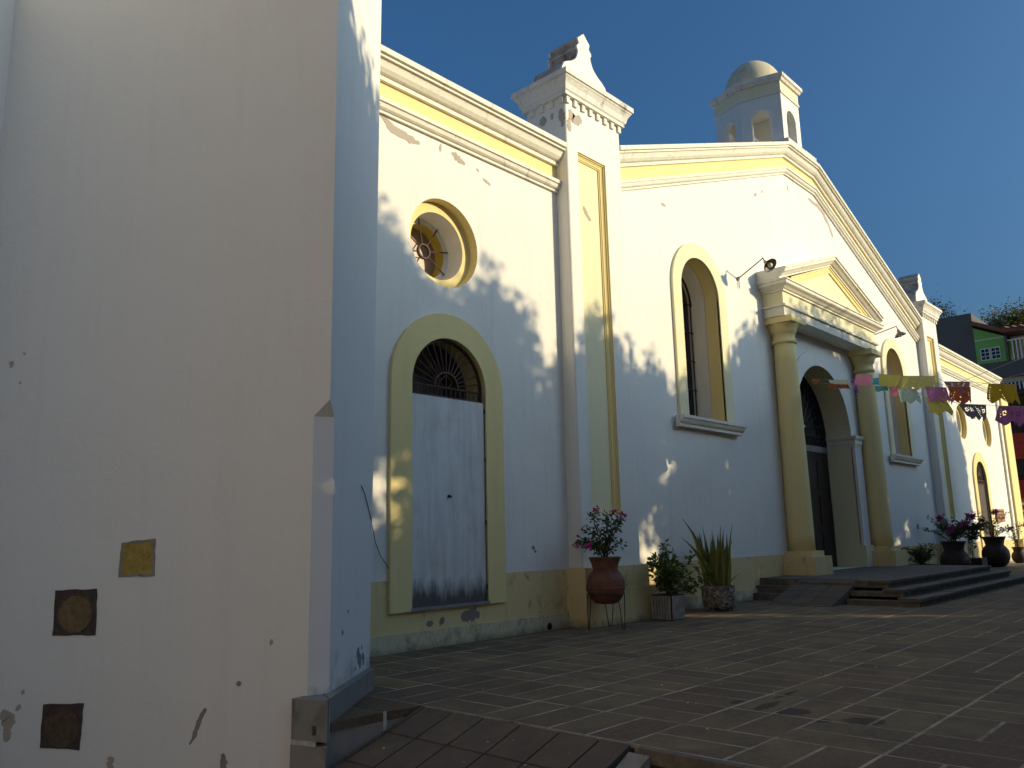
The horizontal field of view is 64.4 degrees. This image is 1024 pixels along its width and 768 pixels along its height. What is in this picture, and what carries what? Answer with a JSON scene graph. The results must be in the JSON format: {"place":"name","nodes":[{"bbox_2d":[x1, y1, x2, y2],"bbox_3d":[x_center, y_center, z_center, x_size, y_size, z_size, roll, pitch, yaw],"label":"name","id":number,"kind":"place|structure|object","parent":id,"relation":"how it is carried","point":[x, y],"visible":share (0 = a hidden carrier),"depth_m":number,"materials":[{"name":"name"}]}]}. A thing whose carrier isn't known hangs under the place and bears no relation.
{"place":"outdoors","nodes":[
{"label":"outdoors","id":0,"kind":"place"},
{"bbox_2d":[367,561,1023,767],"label":"plaza","id":1,"kind":"structure","parent":0,"point":[895,687],"depth_m":6.40,"materials":[{"name":"stone"}]},
{"bbox_2d":[587,592,624,629],"bbox_3d":[1.217,2.883,10.326,0.500,0.445,0.488,-11,-15,42],"label":"plant stand","id":2,"kind":"object","parent":1,"relation":"on","point":[606,609],"visible":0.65,"depth_m":10.22,"materials":[{"name":"metal"}]},
{"bbox_2d":[572,505,627,603],"bbox_3d":[1.144,2.179,10.455,0.749,1.252,0.588,0,-11,-5],"label":"potted bougainvillea","id":3,"kind":"object","parent":2,"relation":"on","point":[605,576],"visible":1,"depth_m":10.31,"materials":[{"name":"ceramic"}]},
{"bbox_2d":[383,625,943,765],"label":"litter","id":4,"kind":"object","parent":1,"relation":"on","point":[638,654],"visible":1,"depth_m":6.34,"materials":[{"name":"white paper"}]},
{"bbox_2d":[646,538,713,620],"bbox_3d":[2.263,2.729,11.415,1.257,1.113,0.677,5,-13,-32],"label":"potted shrub","id":5,"kind":"object","parent":1,"relation":"on","point":[668,605],"visible":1,"depth_m":11.30,"materials":[{"name":"green plant"}]},
{"bbox_2d":[681,520,740,610],"bbox_3d":[3.099,2.783,12.591,0.716,1.409,1.215,-11,-15,42],"label":"snake plant","id":6,"kind":"object","parent":1,"relation":"on","point":[721,594],"visible":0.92,"depth_m":12.46,"materials":[{"name":"green plant"}]},
{"bbox_2d":[753,565,1023,606],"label":"entrance steps","id":7,"kind":"structure","parent":1,"relation":"on","point":[914,585],"depth_m":13.91,"materials":[{"name":"stone"}]},
{"bbox_2d":[898,543,938,564],"bbox_3d":[9.891,4.221,19.619,0.801,0.915,0.951,-11,-15,42],"label":"potted fern","id":8,"kind":"object","parent":1,"relation":"on","point":[921,556],"visible":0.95,"depth_m":19.54,"materials":[{"name":"green plant"}]},
{"bbox_2d":[917,513,979,564],"bbox_3d":[11.260,4.144,21.088,1.610,1.556,1.801,-11,-15,42],"label":"potted bougainvillea","id":9,"kind":"object","parent":1,"relation":"on","point":[954,553],"visible":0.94,"depth_m":20.77,"materials":[{"name":"ceramic"}]},
{"bbox_2d":[941,517,995,564],"bbox_3d":[12.546,4.382,22.370,1.362,1.510,1.134,-5,-11,20],"label":"potted tree","id":10,"kind":"object","parent":1,"relation":"on","point":[973,532],"visible":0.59,"depth_m":22.19,"materials":[{"name":"green plant"}]},
{"bbox_2d":[969,509,1023,566],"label":"potted bougainvillea","id":11,"kind":"object","parent":1,"relation":"on","point":[995,551],"visible":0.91,"depth_m":24.37,"materials":[{"name":"ceramic"}]},
{"bbox_2d":[1006,522,1023,562],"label":"potted shrub","id":12,"kind":"object","parent":1,"relation":"on","point":[1017,555],"visible":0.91,"depth_m":26.73,"materials":[{"name":"green plant"}]},
{"bbox_2d":[370,34,1023,656],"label":"church","id":13,"kind":"structure","parent":0,"point":[576,320],"depth_m":12.35,"materials":[{"name":"paint"}]},
{"bbox_2d":[410,198,476,287],"bbox_3d":[-1.034,-1.686,10.162,0.580,1.120,1.120,-11,-15,42],"label":"round window","id":14,"kind":"structure","parent":13,"relation":"in","point":[443,242],"depth_m":10.39,"materials":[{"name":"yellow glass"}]},
{"bbox_2d":[670,243,746,435],"bbox_3d":[3.192,-0.812,14.477,0.797,3.387,2.140,-11,-15,42],"label":"window","id":15,"kind":"structure","parent":13,"relation":"in","point":[699,309],"depth_m":14.84,"materials":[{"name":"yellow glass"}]},
{"bbox_2d":[737,257,776,287],"bbox_3d":[4.592,-2.142,15.361,0.827,0.455,0.297,-11,-15,42],"label":"wall lamp","id":16,"kind":"object","parent":13,"relation":"attached to","point":[769,265],"visible":1,"depth_m":15.23,"materials":[{"name":"metal"}]},
{"bbox_2d":[874,326,905,337],"bbox_3d":[9.489,-1.252,20.517,0.857,0.360,0.282,-11,-15,42],"label":"wall lamp","id":17,"kind":"object","parent":13,"relation":"attached to","point":[899,333],"visible":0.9,"depth_m":20.32,"materials":[{"name":"metal"}]},
{"bbox_2d":[881,338,923,465],"bbox_3d":[10.077,0.470,21.754,0.797,3.367,2.140,-11,-15,42],"label":"window","id":18,"kind":"structure","parent":13,"relation":"in","point":[898,413],"depth_m":22.00,"materials":[{"name":"yellow paint"}]},
{"bbox_2d":[807,374,1022,404],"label":"paper bunting","id":19,"kind":"object","parent":13,"relation":"hanging from","point":[1008,392],"visible":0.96,"depth_m":11.77},
{"bbox_2d":[888,388,1023,426],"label":"paper bunting","id":20,"kind":"object","parent":19,"relation":"hanging from","point":[937,407],"visible":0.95,"depth_m":9.89,"materials":[{"name":"paper"}]},
{"bbox_2d":[903,373,1023,404],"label":"paper bunting","id":21,"kind":"object","parent":19,"relation":"attached to","point":[963,398],"visible":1,"depth_m":10.38},
{"bbox_2d":[809,357,1023,403],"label":"paper bunting","id":22,"kind":"object","parent":13,"relation":"attached to","point":[910,395],"visible":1,"depth_m":11.85},
{"bbox_2d":[956,404,966,438],"bbox_3d":[14.250,1.236,26.178,0.420,1.120,1.120,-11,-15,42],"label":"round window","id":23,"kind":"structure","parent":13,"relation":"in","point":[960,416],"depth_m":26.45,"materials":[{"name":"yellow paint"}]},
{"bbox_2d":[982,417,991,446],"bbox_3d":[16.364,1.664,28.406,0.420,1.120,1.120,-11,-15,42],"label":"round window","id":24,"kind":"structure","parent":13,"relation":"in","point":[985,425],"depth_m":28.68,"materials":[{"name":"yellow paint"}]},
{"bbox_2d":[996,509,1005,521],"bbox_3d":[16.684,4.487,27.764,0.063,0.420,1.000,-11,-15,42],"label":"notice board","id":25,"kind":"object","parent":13,"relation":"attached to","point":[1000,513],"visible":0.81,"depth_m":27.68,"materials":[{"name":"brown wood"}]},
{"bbox_2d":[381,0,1023,324],"label":"sky","id":26,"kind":"structure","parent":0,"point":[912,110],"materials":[{"name":"blue"}]},
{"bbox_2d":[936,313,1023,388],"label":"green house","id":27,"kind":"structure","parent":0,"point":[974,339],"depth_m":40.38,"materials":[{"name":"paint"}]},
{"bbox_2d":[980,348,990,360],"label":"window","id":28,"kind":"structure","parent":27,"relation":"in","point":[985,353],"depth_m":40.33,"materials":[{"name":"white paint"}]},
{"bbox_2d":[990,346,1000,359],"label":"window","id":29,"kind":"structure","parent":27,"relation":"in","point":[995,351],"depth_m":40.02,"materials":[{"name":"white paint"}]},
{"bbox_2d":[1008,388,1023,499],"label":"timber house","id":30,"kind":"structure","parent":0,"point":[1018,436],"depth_m":34.52,"materials":[{"name":"wood"}]},
{"bbox_2d":[1021,499,1023,516],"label":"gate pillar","id":31,"kind":"structure","parent":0,"point":[1022,501],"depth_m":30.80,"materials":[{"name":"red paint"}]},
{"label":"ground","id":32,"kind":"structure","parent":0,"visible":0},
{"bbox_2d":[0,0,381,767],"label":"tower","id":33,"kind":"structure","parent":32,"relation":"on","point":[188,230],"depth_m":6.18,"materials":[{"name":"paint"}]},
{"bbox_2d":[361,485,388,568],"bbox_3d":[-1.296,1.381,7.532,0.141,0.728,2.270,0,-11,-4],"label":"hanging cable","id":34,"kind":"object","parent":33,"relation":"hanging from","point":[372,526],"visible":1,"depth_m":6.97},
{"bbox_2d":[312,695,421,767],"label":"ledge","id":35,"kind":"object","parent":32,"relation":"on","point":[362,722],"visible":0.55,"depth_m":5.49,"materials":[{"name":"grey paint"}]},
{"bbox_2d":[329,706,649,767],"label":"ramp","id":36,"kind":"structure","parent":32,"relation":"on","point":[422,737],"depth_m":4.99,"materials":[{"name":"tile"}]},
{"bbox_2d":[926,283,960,318],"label":"tree","id":37,"kind":"object","parent":32,"relation":"on","point":[944,309],"visible":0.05,"depth_m":50.08,"materials":[{"name":"green plant"}]},
{"bbox_2d":[963,296,1023,327],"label":"tree","id":38,"kind":"object","parent":32,"relation":"on","point":[1016,317],"visible":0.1,"depth_m":50.35,"materials":[{"name":"green plant"}]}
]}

